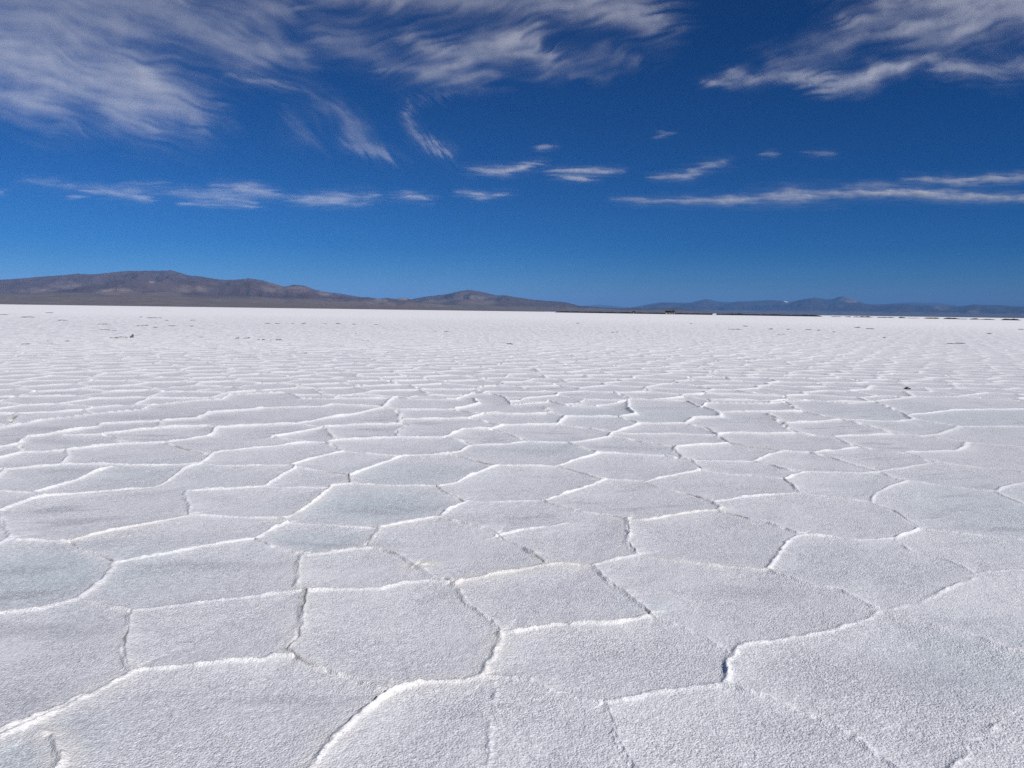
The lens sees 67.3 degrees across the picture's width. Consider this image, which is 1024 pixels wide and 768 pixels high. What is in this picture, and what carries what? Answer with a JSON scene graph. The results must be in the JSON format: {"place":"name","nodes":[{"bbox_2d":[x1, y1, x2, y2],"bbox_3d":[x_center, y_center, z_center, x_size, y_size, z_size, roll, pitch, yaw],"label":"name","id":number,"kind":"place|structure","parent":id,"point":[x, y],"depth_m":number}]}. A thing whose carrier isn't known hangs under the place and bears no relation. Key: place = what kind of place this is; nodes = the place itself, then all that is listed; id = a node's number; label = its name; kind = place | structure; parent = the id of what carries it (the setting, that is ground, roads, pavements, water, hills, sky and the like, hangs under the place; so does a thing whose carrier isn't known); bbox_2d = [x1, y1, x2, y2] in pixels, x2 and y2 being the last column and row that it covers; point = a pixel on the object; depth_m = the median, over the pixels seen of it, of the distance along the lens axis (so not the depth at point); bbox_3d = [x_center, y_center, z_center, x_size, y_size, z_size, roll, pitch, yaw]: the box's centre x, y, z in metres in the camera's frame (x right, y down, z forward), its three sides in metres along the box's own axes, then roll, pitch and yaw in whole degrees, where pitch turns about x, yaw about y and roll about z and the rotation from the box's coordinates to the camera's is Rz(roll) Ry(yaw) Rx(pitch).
{"place":"outdoors","nodes":[
{"label":"outdoors","id":0,"kind":"place"},
{"bbox_2d":[0,270,543,311],"bbox_3d":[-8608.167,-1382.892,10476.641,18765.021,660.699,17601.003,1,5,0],"label":"hills","id":1,"kind":"structure","parent":0,"point":[169,288],"depth_m":8473.95},
{"bbox_2d":[317,290,359,297],"bbox_3d":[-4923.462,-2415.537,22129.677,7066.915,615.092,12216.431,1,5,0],"label":"hills","id":2,"kind":"structure","parent":0,"point":[342,294],"depth_m":22657.15},
{"bbox_2d":[0,304,1023,767],"bbox_3d":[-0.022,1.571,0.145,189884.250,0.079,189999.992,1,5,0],"label":"salt flat","id":3,"kind":"structure","parent":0,"point":[330,538],"depth_m":5.37},
{"bbox_2d":[0,0,1023,306],"label":"sky","id":4,"kind":"structure","parent":0,"point":[576,152]},
{"bbox_2d":[411,290,662,312],"bbox_3d":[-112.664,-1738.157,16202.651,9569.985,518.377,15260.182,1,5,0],"label":"hills","id":5,"kind":"structure","parent":0,"point":[470,299],"depth_m":12712.01},
{"bbox_2d":[557,311,821,316],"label":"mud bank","id":6,"kind":"structure","parent":0,"point":[689,313],"depth_m":1090.94},
{"bbox_2d":[615,307,793,314],"bbox_3d":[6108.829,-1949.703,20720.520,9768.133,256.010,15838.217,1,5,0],"label":"hills","id":7,"kind":"structure","parent":0,"point":[675,309],"depth_m":16679.21},
{"bbox_2d":[587,302,955,307],"bbox_3d":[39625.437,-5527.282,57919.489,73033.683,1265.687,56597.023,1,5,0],"label":"mountains","id":8,"kind":"structure","parent":0,"point":[913,303],"depth_m":64277.73},
{"bbox_2d":[603,296,1023,317],"bbox_3d":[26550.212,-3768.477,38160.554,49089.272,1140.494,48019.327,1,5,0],"label":"mountains","id":9,"kind":"structure","parent":0,"point":[842,306],"depth_m":34331.48},
{"bbox_2d":[719,190,976,201],"bbox_3d":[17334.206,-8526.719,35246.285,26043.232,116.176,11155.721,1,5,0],"label":"cloud","id":10,"kind":"structure","parent":0,"point":[921,192],"depth_m":33863.30}
]}

